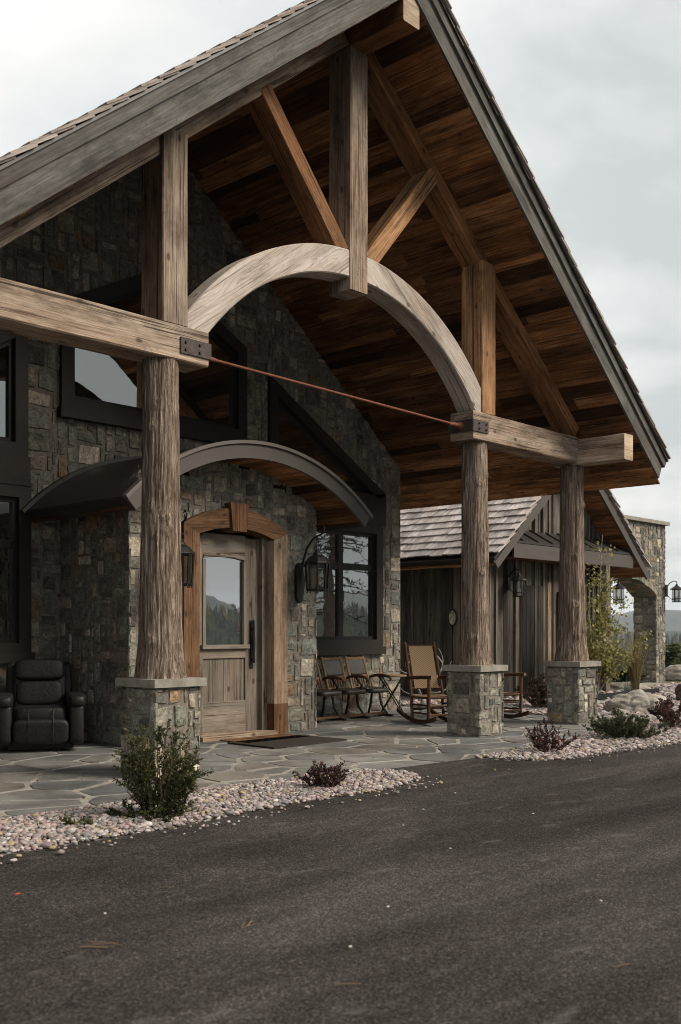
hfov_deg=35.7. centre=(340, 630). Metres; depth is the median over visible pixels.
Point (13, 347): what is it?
upper window
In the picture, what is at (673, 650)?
conifer tree
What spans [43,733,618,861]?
fallen leaves
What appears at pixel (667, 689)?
river gravel
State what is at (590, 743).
river gravel
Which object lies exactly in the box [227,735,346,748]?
door mat
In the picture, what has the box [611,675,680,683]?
lawn
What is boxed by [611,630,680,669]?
forest
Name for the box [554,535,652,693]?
aspen sapling
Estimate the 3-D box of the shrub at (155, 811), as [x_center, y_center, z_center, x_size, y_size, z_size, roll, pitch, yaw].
[-1.279,1.254,7.462,0.630,0.205,0.567,0,0,43]
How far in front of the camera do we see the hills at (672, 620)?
6005.78 m
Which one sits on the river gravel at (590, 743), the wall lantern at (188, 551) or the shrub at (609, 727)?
the shrub at (609, 727)
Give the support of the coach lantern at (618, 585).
attached to the plank outbuilding
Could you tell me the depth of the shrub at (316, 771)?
8.86 m
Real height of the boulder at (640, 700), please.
0.378 m
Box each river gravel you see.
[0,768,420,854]
[400,682,680,707]
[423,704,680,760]
[538,743,680,761]
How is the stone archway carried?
on the lawn at (667, 681)
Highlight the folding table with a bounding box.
[381,674,406,711]
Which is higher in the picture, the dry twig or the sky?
the sky
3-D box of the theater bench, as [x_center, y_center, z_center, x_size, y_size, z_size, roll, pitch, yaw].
[-0.131,0.877,15.945,0.599,0.945,2.230,0,0,43]
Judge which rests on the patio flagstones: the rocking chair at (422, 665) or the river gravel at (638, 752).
the rocking chair at (422, 665)
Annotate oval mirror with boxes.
[447,609,457,625]
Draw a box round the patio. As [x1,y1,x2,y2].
[0,708,599,816]
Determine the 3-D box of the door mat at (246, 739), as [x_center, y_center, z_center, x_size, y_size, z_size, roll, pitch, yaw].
[-0.925,1.338,13.043,0.520,0.016,1.043,0,0,43]
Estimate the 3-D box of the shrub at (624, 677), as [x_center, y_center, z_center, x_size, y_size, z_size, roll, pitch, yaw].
[6.383,1.022,23.551,0.840,0.669,1.012,0,0,43]
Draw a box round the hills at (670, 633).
[618,631,680,640]
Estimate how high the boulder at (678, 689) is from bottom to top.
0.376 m
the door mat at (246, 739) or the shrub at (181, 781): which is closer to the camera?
the shrub at (181, 781)
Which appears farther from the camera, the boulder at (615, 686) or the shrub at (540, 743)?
the boulder at (615, 686)
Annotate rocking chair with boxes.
[396,642,447,723]
[491,652,529,717]
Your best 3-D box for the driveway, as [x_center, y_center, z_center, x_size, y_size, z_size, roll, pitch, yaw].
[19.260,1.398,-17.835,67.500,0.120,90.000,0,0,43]
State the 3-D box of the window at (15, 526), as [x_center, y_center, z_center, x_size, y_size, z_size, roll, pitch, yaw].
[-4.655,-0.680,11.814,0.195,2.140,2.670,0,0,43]
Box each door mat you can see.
[220,734,308,742]
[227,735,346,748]
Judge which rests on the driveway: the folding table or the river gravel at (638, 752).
the river gravel at (638, 752)
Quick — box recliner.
[0,659,85,749]
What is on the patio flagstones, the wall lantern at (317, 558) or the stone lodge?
the stone lodge
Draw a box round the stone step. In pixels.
[642,682,666,685]
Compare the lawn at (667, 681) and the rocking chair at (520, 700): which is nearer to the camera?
the rocking chair at (520, 700)
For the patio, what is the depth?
10.99 m
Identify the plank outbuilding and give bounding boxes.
[400,489,651,696]
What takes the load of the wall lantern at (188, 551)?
attached to the stone lodge
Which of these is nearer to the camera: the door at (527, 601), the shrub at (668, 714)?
the shrub at (668, 714)
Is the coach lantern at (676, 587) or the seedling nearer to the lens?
the seedling
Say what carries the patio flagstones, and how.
on the patio
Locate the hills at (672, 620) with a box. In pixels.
[611,610,680,631]
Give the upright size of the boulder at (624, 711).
0.126 m
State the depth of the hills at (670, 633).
3819.43 m
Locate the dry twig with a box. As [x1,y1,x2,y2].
[75,941,121,947]
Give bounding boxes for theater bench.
[316,656,392,722]
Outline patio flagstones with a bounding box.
[0,706,594,817]
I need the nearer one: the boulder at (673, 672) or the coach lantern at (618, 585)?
the coach lantern at (618, 585)
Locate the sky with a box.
[0,0,680,614]
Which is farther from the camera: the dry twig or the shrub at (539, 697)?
the shrub at (539, 697)
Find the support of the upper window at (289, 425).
in the stone lodge
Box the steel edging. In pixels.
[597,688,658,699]
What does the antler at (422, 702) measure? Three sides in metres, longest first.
1.042 x 0.456 x 0.072 m
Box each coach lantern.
[506,569,527,596]
[610,578,626,603]
[665,581,680,601]
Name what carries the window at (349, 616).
in the stone lodge
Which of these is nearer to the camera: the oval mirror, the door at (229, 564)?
the door at (229, 564)
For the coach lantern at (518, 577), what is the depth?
20.32 m
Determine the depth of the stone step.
25.26 m
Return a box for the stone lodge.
[0,0,670,777]
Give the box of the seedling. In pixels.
[59,815,93,828]
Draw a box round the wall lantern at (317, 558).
[294,524,329,602]
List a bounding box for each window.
[0,331,27,456]
[0,483,34,663]
[57,274,250,442]
[268,376,385,504]
[316,524,385,655]
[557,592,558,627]
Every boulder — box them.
[603,689,670,712]
[609,708,629,715]
[610,681,648,690]
[665,665,680,680]
[675,684,680,699]
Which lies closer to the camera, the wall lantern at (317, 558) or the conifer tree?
the wall lantern at (317, 558)
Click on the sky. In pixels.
(589, 91)
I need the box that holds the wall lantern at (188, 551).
[181,509,194,587]
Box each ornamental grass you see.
[615,630,654,690]
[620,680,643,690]
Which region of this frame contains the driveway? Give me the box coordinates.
[0,744,680,1023]
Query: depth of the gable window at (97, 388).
13.94 m
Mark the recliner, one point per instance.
(42, 704)
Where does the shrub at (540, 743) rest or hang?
on the river gravel at (590, 743)
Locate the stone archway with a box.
[611,515,669,682]
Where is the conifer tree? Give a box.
[665,642,680,667]
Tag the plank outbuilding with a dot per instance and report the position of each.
(524, 535)
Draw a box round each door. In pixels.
[200,532,258,734]
[522,582,550,693]
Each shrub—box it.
[104,793,197,822]
[111,718,214,815]
[292,760,351,787]
[514,672,547,707]
[524,717,578,752]
[582,705,671,738]
[612,664,647,682]
[646,694,680,727]
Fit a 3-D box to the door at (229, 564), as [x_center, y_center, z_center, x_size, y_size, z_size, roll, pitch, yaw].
[-1.431,0.040,13.312,0.131,2.500,1.090,0,0,43]

